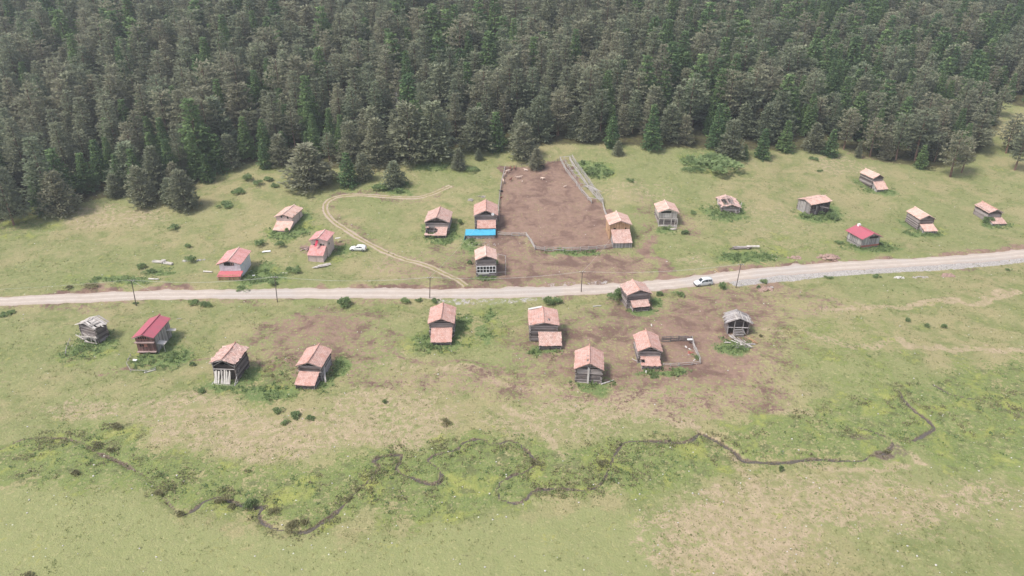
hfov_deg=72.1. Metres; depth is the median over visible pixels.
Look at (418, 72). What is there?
pine tree
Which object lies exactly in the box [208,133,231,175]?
fir tree
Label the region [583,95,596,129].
pine tree
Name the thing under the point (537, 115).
pine tree
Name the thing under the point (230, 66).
pine tree
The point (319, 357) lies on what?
log hut
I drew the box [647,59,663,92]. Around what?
pine tree
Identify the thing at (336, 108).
pine tree
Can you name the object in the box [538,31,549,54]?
fir tree
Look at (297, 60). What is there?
pine tree
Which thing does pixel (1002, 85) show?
fir tree
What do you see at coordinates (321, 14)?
fir tree
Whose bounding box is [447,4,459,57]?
fir tree
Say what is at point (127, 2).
fir tree
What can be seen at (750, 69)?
fir tree
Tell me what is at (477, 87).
pine tree
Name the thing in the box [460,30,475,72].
fir tree
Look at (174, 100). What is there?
pine tree
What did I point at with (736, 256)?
tall weeds
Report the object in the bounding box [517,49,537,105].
pine tree
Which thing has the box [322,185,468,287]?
dirt track
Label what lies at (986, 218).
bush
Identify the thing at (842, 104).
fir tree
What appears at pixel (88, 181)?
fir tree
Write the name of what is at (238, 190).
bush
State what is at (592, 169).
bush
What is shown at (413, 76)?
pine tree
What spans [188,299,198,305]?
bush
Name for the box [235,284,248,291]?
bush
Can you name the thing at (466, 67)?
fir tree
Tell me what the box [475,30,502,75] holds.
fir tree
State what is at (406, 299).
bush
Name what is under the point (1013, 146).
pine tree
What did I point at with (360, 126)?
pine tree
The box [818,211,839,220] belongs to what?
bush
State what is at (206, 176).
fir tree
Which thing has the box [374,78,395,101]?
pine tree
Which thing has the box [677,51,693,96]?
fir tree
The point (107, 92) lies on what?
pine tree
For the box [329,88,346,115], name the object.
pine tree
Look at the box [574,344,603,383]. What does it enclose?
log hut
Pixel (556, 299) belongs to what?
bush
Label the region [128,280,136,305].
utility pole
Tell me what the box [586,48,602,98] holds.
pine tree
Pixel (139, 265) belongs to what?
bush
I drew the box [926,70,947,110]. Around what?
fir tree
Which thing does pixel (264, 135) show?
fir tree
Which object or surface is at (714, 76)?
fir tree
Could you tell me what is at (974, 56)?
fir tree
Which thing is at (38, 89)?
fir tree
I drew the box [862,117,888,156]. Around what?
pine tree
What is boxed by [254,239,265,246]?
bush
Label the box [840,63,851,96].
fir tree
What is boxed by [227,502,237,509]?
bush
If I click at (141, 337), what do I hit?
window
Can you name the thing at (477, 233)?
tarpaulin shed
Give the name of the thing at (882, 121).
fir tree
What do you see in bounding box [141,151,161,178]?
pine tree
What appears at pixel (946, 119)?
pine tree
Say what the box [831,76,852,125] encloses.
fir tree
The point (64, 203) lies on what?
pine tree
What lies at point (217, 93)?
fir tree
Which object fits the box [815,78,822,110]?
fir tree
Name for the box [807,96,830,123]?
pine tree
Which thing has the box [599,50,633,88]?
pine tree
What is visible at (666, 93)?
fir tree
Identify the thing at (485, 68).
pine tree
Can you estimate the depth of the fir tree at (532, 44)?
267.72 m
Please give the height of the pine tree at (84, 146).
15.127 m
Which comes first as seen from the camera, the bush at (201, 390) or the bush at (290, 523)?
the bush at (290, 523)
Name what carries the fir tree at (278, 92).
on the ground
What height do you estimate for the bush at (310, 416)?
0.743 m
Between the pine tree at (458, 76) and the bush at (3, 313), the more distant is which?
the pine tree at (458, 76)
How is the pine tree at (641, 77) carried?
on the ground
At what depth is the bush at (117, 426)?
121.87 m
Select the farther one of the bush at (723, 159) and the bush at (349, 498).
the bush at (723, 159)
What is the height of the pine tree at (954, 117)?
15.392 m
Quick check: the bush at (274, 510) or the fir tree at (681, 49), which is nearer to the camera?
the bush at (274, 510)
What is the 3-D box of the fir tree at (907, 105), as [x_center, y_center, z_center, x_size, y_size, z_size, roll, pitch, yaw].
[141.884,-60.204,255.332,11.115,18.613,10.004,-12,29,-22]
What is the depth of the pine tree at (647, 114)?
242.28 m
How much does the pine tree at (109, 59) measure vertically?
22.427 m
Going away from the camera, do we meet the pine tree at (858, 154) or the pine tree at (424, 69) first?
the pine tree at (858, 154)
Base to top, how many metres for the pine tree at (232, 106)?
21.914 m
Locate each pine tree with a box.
[0,63,28,118]
[0,75,24,120]
[0,84,21,128]
[0,102,25,146]
[0,107,26,161]
[0,117,40,183]
[0,167,23,201]
[1,77,28,132]
[3,135,31,159]
[5,145,24,181]
[7,71,29,106]
[7,80,58,148]
[11,132,47,172]
[16,120,26,132]
[20,114,56,166]
[21,72,33,102]
[28,73,49,112]
[29,98,54,148]
[30,60,50,95]
[32,61,50,92]
[35,168,82,219]
[36,54,76,98]
[39,95,61,136]
[43,121,83,177]
[44,108,81,166]
[46,65,64,108]
[49,77,91,131]
[50,60,69,75]
[58,70,98,130]
[59,89,95,145]
[59,113,75,146]
[62,63,90,91]
[66,129,94,168]
[70,114,101,159]
[71,96,102,152]
[73,84,99,134]
[74,69,98,104]
[78,63,91,95]
[85,74,102,115]
[86,69,100,97]
[89,74,116,117]
[90,86,127,121]
[94,92,126,146]
[96,95,129,135]
[96,99,132,163]
[100,62,134,117]
[101,74,136,129]
[102,54,123,89]
[102,139,145,189]
[103,173,127,198]
[117,59,134,98]
[118,121,143,168]
[119,72,147,104]
[123,164,157,208]
[125,91,142,121]
[126,109,158,158]
[130,83,162,142]
[131,68,147,100]
[139,83,157,119]
[140,73,179,126]
[141,145,167,193]
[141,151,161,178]
[144,50,177,91]
[146,70,154,90]
[146,86,178,134]
[147,89,179,150]
[151,53,176,101]
[158,177,177,207]
[163,129,193,175]
[163,160,184,185]
[164,169,203,212]
[167,65,190,98]
[167,88,197,146]
[170,91,182,112]
[174,124,189,156]
[179,89,214,145]
[180,83,192,103]
[185,73,204,104]
[187,57,222,93]
[187,96,228,145]
[190,84,224,139]
[197,77,222,99]
[198,95,242,157]
[202,66,223,96]
[212,49,240,81]
[217,50,252,94]
[217,133,244,169]
[220,67,230,95]
[220,71,240,125]
[221,81,263,137]
[235,109,255,142]
[237,66,260,83]
[239,110,259,145]
[257,89,273,119]
[260,57,287,100]
[260,95,279,134]
[264,91,292,140]
[267,133,294,167]
[272,50,289,97]
[276,93,295,116]
[279,106,306,146]
[280,54,317,119]
[286,69,309,130]
[296,60,324,99]
[309,78,326,127]
[315,62,346,100]
[315,76,332,117]
[320,131,335,160]
[324,53,353,97]
[328,94,347,118]
[329,82,350,131]
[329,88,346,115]
[334,121,363,165]
[341,87,364,141]
[345,67,367,113]
[349,94,361,120]
[351,98,365,137]
[353,153,375,181]
[355,106,366,148]
[355,117,394,167]
[356,61,381,113]
[357,66,370,106]
[358,106,391,158]
[365,79,390,129]
[372,75,396,127]
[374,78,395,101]
[375,49,401,94]
[379,160,409,190]
[384,89,396,123]
[384,101,436,165]
[386,109,399,141]
[387,84,394,105]
[387,122,399,152]
[388,68,406,113]
[407,74,422,102]
[411,81,431,134]
[413,83,432,110]
[415,58,431,84]
[415,100,456,163]
[416,62,433,82]
[423,62,460,118]
[424,81,445,112]
[426,61,442,87]
[443,73,463,111]
[444,78,466,126]
[447,92,467,138]
[449,70,471,114]
[456,58,470,97]
[456,106,496,151]
[462,69,502,110]
[467,89,487,118]
[470,73,485,102]
[475,84,497,125]
[478,65,498,113]
[483,68,512,120]
[487,110,503,142]
[490,53,526,110]
[496,94,513,130]
[502,49,525,104]
[504,68,530,119]
[504,122,540,160]
[507,107,534,141]
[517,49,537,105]
[519,67,539,116]
[519,70,535,102]
[524,95,557,142]
[526,106,540,134]
[526,147,545,170]
[537,86,556,124]
[538,74,554,110]
[539,49,566,101]
[544,43,565,93]
[549,89,567,135]
[549,91,573,135]
[554,86,574,115]
[555,66,577,116]
[565,106,581,138]
[566,64,588,107]
[572,64,605,110]
[573,62,600,93]
[573,100,601,141]
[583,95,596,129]
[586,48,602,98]
[587,80,604,105]
[594,88,612,131]
[595,59,619,90]
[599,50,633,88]
[608,55,629,107]
[611,140,624,155]
[613,69,633,120]
[615,71,634,107]
[616,104,632,135]
[622,89,645,133]
[625,69,650,107]
[638,84,665,128]
[638,95,658,133]
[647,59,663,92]
[652,43,673,96]
[657,103,685,143]
[664,74,674,101]
[664,86,688,129]
[673,77,709,128]
[676,114,694,143]
[682,73,707,125]
[695,79,712,121]
[699,64,713,96]
[711,74,727,107]
[714,118,746,157]
[716,69,745,117]
[725,71,764,115]
[735,103,755,136]
[739,64,774,110]
[746,92,760,125]
[749,75,766,106]
[751,102,782,142]
[759,65,782,105]
[761,101,781,128]
[764,77,784,106]
[772,90,798,135]
[772,98,787,124]
[796,68,832,118]
[800,122,826,152]
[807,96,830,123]
[819,92,843,118]
[823,92,844,136]
[837,107,862,149]
[845,113,863,138]
[854,140,862,157]
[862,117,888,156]
[864,91,890,127]
[877,135,894,159]
[881,96,899,127]
[882,122,899,141]
[883,115,895,139]
[886,112,917,159]
[896,94,908,120]
[899,80,922,118]
[903,119,920,147]
[905,107,947,160]
[906,113,940,156]
[911,87,927,125]
[912,92,945,121]
[927,103,954,148]
[930,131,949,161]
[937,104,956,129]
[940,98,955,118]
[949,78,975,122]
[951,89,979,131]
[960,97,997,150]
[972,112,992,142]
[997,113,1023,153]
[998,85,1015,115]
[1003,125,1023,151]
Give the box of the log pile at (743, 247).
[730,245,759,248]
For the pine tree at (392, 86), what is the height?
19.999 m
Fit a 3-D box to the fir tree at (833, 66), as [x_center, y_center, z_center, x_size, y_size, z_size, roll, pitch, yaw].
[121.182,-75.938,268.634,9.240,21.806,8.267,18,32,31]
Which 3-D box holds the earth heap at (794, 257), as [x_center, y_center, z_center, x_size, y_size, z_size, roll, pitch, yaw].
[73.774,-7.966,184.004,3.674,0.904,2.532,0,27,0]
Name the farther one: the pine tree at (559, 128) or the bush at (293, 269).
the pine tree at (559, 128)
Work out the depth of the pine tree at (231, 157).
226.61 m
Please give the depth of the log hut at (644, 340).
139.79 m
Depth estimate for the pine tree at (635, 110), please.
244.39 m
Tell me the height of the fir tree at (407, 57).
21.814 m
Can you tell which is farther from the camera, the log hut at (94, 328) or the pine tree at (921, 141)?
the pine tree at (921, 141)
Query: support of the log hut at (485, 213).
on the ground
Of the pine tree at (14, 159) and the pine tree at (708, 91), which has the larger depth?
the pine tree at (708, 91)
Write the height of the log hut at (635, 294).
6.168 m
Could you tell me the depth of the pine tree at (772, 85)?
258.84 m
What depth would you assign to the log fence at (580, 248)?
187.44 m
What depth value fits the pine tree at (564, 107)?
243.06 m
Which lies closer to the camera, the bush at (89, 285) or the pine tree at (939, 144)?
the bush at (89, 285)
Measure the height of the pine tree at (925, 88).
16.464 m
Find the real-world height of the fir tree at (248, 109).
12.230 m
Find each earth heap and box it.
[758,286,773,291]
[787,255,801,259]
[816,253,840,261]
[941,273,954,276]
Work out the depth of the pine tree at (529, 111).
245.15 m
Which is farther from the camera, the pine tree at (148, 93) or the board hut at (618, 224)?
the pine tree at (148, 93)
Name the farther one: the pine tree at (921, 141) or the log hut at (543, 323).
the pine tree at (921, 141)
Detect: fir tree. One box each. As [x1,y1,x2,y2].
[0,154,21,192]
[16,15,25,38]
[17,62,29,92]
[27,178,53,216]
[28,18,52,73]
[30,76,46,107]
[42,148,80,200]
[47,7,61,45]
[48,9,77,61]
[66,33,88,74]
[73,152,100,193]
[88,139,108,181]
[98,7,114,33]
[101,10,126,58]
[101,117,121,161]
[101,137,114,171]
[110,154,126,186]
[114,46,132,89]
[115,36,128,62]
[117,41,132,70]
[117,99,142,150]
[121,0,137,30]
[121,16,152,82]
[124,148,144,189]
[133,93,156,139]
[142,116,159,150]
[168,85,175,117]
[178,97,223,176]
[186,0,207,34]
[190,54,207,83]
[197,36,220,80]
[199,154,215,183]
[206,23,214,41]
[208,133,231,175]
[212,78,233,127]
[215,14,232,70]
[236,116,257,159]
[242,83,258,115]
[244,76,260,106]
[247,108,257,135]
[248,10,261,44]
[249,70,264,111]
[255,118,271,157]
[255,138,273,169]
[259,16,273,44]
[260,58,277,102]
[273,30,284,42]
[274,87,286,117]
[277,131,288,157]
[278,104,297,144]
[297,75,324,139]
[300,101,319,144]
[302,131,308,154]
[306,114,325,157]
[309,46,332,107]
[311,5,335,52]
[316,12,333,36]
[322,108,338,147]
[333,115,347,151]
[340,102,347,133]
[351,66,360,90]
[358,17,375,55]
[358,38,368,62]
[378,32,405,88]
[381,28,393,53]
[394,72,420,132]
[400,50,415,101]
[404,28,411,59]
[406,100,424,149]
[423,3,448,63]
[428,36,451,79]
[431,30,451,80]
[436,8,455,56]
[445,45,453,69]
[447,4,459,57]
[452,47,465,79]
[453,26,464,63]
[459,62,475,118]
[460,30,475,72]
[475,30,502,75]
[484,111,507,153]
[494,15,512,53]
[505,17,521,55]
[521,36,540,92]
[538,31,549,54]
[566,29,583,74]
[595,70,617,122]
[603,105,618,134]
[603,116,621,150]
[615,59,626,105]
[632,54,658,119]
[640,104,663,151]
[642,16,663,56]
[653,31,665,66]
[657,70,672,114]
[659,41,683,100]
[660,18,677,40]
[662,19,674,72]
[669,29,692,77]
[671,47,687,77]
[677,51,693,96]
[687,53,712,117]
[689,11,708,51]
[696,57,711,89]
[702,68,729,122]
[702,104,714,134]
[704,103,725,148]
[709,57,726,95]
[715,37,731,79]
[721,106,731,134]
[725,53,742,101]
[730,19,756,76]
[733,67,757,117]
[741,144,749,160]
[743,38,758,62]
[759,37,771,64]
[762,90,778,114]
[771,46,777,62]
[772,74,800,130]
[775,120,795,153]
[778,38,795,58]
[789,47,807,88]
[789,87,799,121]
[796,93,818,135]
[796,103,807,128]
[797,75,807,114]
[804,38,823,77]
[807,42,824,70]
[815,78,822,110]
[817,47,834,92]
[820,59,837,114]
[820,105,827,128]
[820,129,839,159]
[825,59,844,109]
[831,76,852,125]
[831,100,845,131]
[838,90,870,141]
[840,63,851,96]
[842,36,864,78]
[844,39,858,72]
[845,68,863,116]
[860,45,871,74]
[863,29,894,73]
[865,108,885,150]
[866,71,886,105]
[866,78,898,124]
[868,102,886,134]
[869,51,882,93]
[892,96,915,146]
[897,68,916,110]
[905,44,915,78]
[912,145,929,169]
[925,47,937,69]
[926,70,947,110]
[935,65,944,83]
[938,56,954,85]
[940,80,956,121]
[943,108,966,148]
[945,46,960,73]
[953,123,972,160]
[954,83,967,108]
[955,49,986,94]
[956,58,987,103]
[968,66,991,114]
[979,90,993,115]
[985,102,996,124]
[989,67,1004,93]
[990,66,1007,96]
[1001,73,1017,99]
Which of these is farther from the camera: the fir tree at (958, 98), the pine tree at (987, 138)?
the fir tree at (958, 98)
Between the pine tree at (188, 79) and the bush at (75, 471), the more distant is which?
the pine tree at (188, 79)
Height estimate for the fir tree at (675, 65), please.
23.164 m
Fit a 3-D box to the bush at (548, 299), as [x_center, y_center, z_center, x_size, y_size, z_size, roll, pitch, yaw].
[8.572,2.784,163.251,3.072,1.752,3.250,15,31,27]
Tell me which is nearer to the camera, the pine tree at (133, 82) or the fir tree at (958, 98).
the pine tree at (133, 82)
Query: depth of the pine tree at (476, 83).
257.88 m
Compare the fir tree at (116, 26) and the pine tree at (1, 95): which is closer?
the pine tree at (1, 95)
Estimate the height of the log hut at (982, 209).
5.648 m
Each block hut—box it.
[273,204,303,231]
[307,229,334,261]
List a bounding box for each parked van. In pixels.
[349,244,366,251]
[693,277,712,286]
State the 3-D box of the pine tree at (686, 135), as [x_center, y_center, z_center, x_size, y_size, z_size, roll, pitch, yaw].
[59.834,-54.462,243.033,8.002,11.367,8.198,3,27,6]
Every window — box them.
[137,336,146,339]
[477,266,495,272]
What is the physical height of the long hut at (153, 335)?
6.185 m
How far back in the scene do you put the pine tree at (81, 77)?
249.31 m
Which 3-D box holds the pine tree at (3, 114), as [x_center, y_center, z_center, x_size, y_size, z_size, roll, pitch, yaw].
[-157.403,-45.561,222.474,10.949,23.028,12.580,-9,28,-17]
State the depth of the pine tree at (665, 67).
260.28 m
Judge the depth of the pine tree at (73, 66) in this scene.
251.41 m
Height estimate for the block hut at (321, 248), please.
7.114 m
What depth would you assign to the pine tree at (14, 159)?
218.57 m
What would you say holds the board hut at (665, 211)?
on the ground
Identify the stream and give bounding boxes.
[186,435,697,533]
[703,428,893,464]
[899,391,934,440]
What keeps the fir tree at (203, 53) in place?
on the ground
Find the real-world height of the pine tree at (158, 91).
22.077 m
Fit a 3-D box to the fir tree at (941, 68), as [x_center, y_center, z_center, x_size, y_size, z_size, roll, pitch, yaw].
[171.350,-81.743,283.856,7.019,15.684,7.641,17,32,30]
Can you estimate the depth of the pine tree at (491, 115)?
240.95 m
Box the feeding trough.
[152,260,163,262]
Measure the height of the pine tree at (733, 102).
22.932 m
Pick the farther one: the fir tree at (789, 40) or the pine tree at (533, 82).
the fir tree at (789, 40)
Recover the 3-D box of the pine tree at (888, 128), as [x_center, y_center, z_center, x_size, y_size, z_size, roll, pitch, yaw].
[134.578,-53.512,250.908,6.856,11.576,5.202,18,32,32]
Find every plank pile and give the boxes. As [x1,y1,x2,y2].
[313,263,331,267]
[730,334,751,346]
[733,343,755,347]
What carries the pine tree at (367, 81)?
on the ground
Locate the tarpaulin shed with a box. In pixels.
[464,229,495,239]
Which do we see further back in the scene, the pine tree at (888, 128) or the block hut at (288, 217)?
the pine tree at (888, 128)
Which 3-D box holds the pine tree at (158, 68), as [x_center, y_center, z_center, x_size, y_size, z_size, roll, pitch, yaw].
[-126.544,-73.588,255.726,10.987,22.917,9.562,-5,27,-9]
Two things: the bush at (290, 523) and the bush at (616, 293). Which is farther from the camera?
the bush at (616, 293)
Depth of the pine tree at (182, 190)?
205.16 m
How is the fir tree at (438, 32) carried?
on the ground
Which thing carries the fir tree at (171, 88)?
on the ground
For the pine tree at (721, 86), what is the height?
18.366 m
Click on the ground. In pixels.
(550, 211)
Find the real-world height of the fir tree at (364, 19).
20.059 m
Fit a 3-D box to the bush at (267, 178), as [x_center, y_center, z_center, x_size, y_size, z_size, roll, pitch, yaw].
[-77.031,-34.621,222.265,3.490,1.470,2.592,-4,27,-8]
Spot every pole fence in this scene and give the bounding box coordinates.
[560,157,591,202]
[569,157,601,202]
[572,155,603,199]
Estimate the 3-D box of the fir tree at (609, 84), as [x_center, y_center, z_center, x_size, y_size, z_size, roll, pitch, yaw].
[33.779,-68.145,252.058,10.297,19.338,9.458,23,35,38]
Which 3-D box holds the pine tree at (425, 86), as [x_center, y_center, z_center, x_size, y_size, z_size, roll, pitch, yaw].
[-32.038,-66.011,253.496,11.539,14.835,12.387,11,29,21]
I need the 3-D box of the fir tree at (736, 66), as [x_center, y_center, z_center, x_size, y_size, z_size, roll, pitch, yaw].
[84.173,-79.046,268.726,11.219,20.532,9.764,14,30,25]
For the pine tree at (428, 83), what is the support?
on the ground
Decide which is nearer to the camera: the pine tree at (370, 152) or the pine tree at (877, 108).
the pine tree at (370, 152)
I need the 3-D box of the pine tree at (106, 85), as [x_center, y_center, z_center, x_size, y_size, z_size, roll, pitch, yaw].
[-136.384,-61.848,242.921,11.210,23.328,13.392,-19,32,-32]
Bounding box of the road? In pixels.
[0,249,1023,305]
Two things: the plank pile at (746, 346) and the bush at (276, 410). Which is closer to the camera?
the bush at (276, 410)
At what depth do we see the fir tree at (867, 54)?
294.21 m
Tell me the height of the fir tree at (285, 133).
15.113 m
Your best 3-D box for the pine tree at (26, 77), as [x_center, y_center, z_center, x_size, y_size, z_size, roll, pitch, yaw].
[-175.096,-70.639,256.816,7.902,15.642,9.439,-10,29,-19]
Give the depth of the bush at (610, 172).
225.53 m
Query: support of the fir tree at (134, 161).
on the ground
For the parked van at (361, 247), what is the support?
on the ground
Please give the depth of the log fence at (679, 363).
139.31 m
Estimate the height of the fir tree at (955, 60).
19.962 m
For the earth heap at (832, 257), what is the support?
on the ground
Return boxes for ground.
[0,1,1023,575]
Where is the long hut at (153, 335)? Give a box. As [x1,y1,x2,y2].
[132,314,175,352]
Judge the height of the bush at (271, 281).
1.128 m
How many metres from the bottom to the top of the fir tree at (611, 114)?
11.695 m
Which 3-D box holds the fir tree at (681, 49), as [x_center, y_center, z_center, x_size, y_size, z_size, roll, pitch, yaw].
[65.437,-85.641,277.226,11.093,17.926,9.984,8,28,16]
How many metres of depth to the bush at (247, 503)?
105.16 m
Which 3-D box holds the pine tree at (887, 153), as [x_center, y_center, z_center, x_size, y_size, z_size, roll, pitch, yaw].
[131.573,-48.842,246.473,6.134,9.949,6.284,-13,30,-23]
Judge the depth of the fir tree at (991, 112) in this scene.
269.98 m
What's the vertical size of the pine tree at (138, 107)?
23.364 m
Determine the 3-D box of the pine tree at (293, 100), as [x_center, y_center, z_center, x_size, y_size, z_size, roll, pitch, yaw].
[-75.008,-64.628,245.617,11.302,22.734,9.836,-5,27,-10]
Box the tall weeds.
[4,156,1023,575]
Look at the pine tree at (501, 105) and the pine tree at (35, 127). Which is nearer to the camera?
the pine tree at (35, 127)
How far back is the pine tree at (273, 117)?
235.91 m
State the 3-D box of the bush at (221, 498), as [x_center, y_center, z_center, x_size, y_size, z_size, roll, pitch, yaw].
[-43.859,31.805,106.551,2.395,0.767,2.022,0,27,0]
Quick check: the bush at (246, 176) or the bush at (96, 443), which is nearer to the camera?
the bush at (96, 443)
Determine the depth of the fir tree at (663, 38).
274.67 m
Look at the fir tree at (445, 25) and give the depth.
288.24 m
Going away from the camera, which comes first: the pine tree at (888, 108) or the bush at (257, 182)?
the bush at (257, 182)
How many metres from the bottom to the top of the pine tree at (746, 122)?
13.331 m
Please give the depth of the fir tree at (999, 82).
296.12 m
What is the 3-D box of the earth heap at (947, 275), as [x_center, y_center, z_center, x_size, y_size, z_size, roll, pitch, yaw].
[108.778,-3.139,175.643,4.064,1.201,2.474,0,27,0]
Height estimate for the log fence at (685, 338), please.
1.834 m
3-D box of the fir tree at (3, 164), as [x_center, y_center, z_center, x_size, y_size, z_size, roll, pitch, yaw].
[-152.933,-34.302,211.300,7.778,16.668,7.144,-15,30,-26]
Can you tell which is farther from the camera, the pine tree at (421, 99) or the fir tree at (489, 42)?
the fir tree at (489, 42)
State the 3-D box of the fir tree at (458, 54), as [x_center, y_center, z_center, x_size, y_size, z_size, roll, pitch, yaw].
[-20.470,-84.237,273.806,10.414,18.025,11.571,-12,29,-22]
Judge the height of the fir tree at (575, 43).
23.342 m
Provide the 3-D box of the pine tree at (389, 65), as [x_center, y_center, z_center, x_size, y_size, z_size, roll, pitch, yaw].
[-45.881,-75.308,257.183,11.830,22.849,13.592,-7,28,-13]
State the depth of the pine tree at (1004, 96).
275.24 m
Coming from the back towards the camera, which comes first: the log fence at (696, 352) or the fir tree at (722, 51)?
the fir tree at (722, 51)
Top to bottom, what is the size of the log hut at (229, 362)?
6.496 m
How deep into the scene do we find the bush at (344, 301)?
161.61 m
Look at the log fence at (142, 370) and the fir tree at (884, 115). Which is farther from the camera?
the fir tree at (884, 115)
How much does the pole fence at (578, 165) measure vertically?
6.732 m
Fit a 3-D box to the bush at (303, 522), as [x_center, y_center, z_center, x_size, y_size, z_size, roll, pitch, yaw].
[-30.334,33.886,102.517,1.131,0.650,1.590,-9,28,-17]
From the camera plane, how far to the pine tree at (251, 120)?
237.22 m
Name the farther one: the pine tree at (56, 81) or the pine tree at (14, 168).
the pine tree at (56, 81)
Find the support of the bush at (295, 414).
on the ground
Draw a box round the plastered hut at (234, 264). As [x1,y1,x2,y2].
[216,246,250,280]
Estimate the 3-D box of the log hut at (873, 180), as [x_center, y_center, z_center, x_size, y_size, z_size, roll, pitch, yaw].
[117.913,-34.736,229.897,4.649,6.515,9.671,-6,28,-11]
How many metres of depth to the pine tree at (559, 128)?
243.68 m
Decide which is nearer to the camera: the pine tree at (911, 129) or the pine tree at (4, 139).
the pine tree at (4, 139)
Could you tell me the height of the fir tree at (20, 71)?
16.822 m
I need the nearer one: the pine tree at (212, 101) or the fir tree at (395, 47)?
the pine tree at (212, 101)
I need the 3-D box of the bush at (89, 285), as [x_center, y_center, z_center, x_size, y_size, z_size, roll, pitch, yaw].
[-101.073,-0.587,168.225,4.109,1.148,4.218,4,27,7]
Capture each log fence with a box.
[126,354,155,372]
[497,231,526,235]
[498,167,504,212]
[526,234,534,247]
[534,243,612,250]
[661,335,691,341]
[663,361,700,365]
[692,336,700,360]
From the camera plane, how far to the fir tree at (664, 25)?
290.03 m
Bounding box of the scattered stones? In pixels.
[6,174,1023,574]
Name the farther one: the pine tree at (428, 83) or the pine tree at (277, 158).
the pine tree at (428, 83)
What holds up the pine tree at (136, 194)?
on the ground
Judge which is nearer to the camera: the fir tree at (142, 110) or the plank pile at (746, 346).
the plank pile at (746, 346)
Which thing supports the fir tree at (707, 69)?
on the ground
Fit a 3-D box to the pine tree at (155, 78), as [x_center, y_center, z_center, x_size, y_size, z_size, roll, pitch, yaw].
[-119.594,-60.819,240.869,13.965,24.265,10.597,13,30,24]
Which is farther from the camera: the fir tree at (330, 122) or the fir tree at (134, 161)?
the fir tree at (330, 122)
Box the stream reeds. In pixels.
[9,346,1023,540]
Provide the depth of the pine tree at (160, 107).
231.91 m
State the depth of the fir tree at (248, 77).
255.37 m
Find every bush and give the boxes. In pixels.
[0,309,14,317]
[20,570,36,575]
[69,469,79,475]
[81,282,100,289]
[85,440,100,450]
[106,422,121,430]
[106,445,117,451]
[136,263,146,268]
[140,268,155,272]
[153,486,165,496]
[167,223,178,229]
[174,510,184,516]
[184,255,196,260]
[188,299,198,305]
[192,387,205,394]
[197,301,212,306]
[214,493,230,503]
[215,200,232,207]
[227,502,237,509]
[230,187,245,193]
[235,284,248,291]
[242,172,251,179]
[242,490,257,510]
[252,180,262,185]
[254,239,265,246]
[263,176,273,180]
[267,279,278,284]
[269,507,280,515]
[272,407,284,413]
[274,240,284,246]
[280,416,289,424]
[284,519,297,532]
[285,265,300,273]
[290,410,300,419]
[300,517,306,524]
[305,414,314,420]
[336,296,350,307]
[342,494,353,502]
[371,181,408,191]
[400,297,409,302]
[440,417,450,425]
[462,166,479,170]
[542,296,554,303]
[554,297,562,302]
[585,167,598,173]
[596,459,607,467]
[603,170,613,174]
[606,287,621,301]
[670,291,684,297]
[677,151,746,172]
[680,166,706,172]
[718,281,726,289]
[800,211,811,217]
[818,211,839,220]
[982,216,995,222]
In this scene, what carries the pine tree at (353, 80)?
on the ground
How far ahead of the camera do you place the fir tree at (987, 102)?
272.49 m
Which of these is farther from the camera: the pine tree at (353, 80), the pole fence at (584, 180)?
the pine tree at (353, 80)
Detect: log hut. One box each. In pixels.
[75,315,109,343]
[209,341,249,385]
[294,343,331,389]
[424,206,452,237]
[428,302,456,345]
[473,199,497,229]
[474,245,496,276]
[528,306,561,349]
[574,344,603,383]
[620,279,652,311]
[633,328,662,369]
[715,194,741,213]
[722,309,752,336]
[796,195,831,214]
[859,168,887,191]
[905,206,937,233]
[973,201,1006,225]
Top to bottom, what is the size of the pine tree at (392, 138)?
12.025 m
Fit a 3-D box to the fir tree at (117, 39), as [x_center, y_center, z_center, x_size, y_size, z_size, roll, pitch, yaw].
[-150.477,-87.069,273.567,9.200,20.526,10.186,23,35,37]
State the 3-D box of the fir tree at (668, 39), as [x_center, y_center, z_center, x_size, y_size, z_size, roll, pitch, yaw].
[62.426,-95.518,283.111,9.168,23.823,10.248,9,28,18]
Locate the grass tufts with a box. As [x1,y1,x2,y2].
[0,154,1023,575]
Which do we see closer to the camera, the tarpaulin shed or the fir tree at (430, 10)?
the tarpaulin shed
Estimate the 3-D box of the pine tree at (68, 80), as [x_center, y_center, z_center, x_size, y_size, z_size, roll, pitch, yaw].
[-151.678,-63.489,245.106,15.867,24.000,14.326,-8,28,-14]
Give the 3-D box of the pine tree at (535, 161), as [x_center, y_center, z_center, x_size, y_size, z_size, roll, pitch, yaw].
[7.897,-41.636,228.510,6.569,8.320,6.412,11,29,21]
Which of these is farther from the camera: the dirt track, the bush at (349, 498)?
the dirt track
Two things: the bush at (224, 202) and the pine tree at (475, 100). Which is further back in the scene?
the pine tree at (475, 100)
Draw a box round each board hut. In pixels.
[605,210,631,247]
[654,199,678,227]
[845,223,882,247]
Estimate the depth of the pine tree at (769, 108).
248.24 m
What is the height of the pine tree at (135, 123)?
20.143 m
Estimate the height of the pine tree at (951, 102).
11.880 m
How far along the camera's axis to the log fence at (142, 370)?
138.06 m

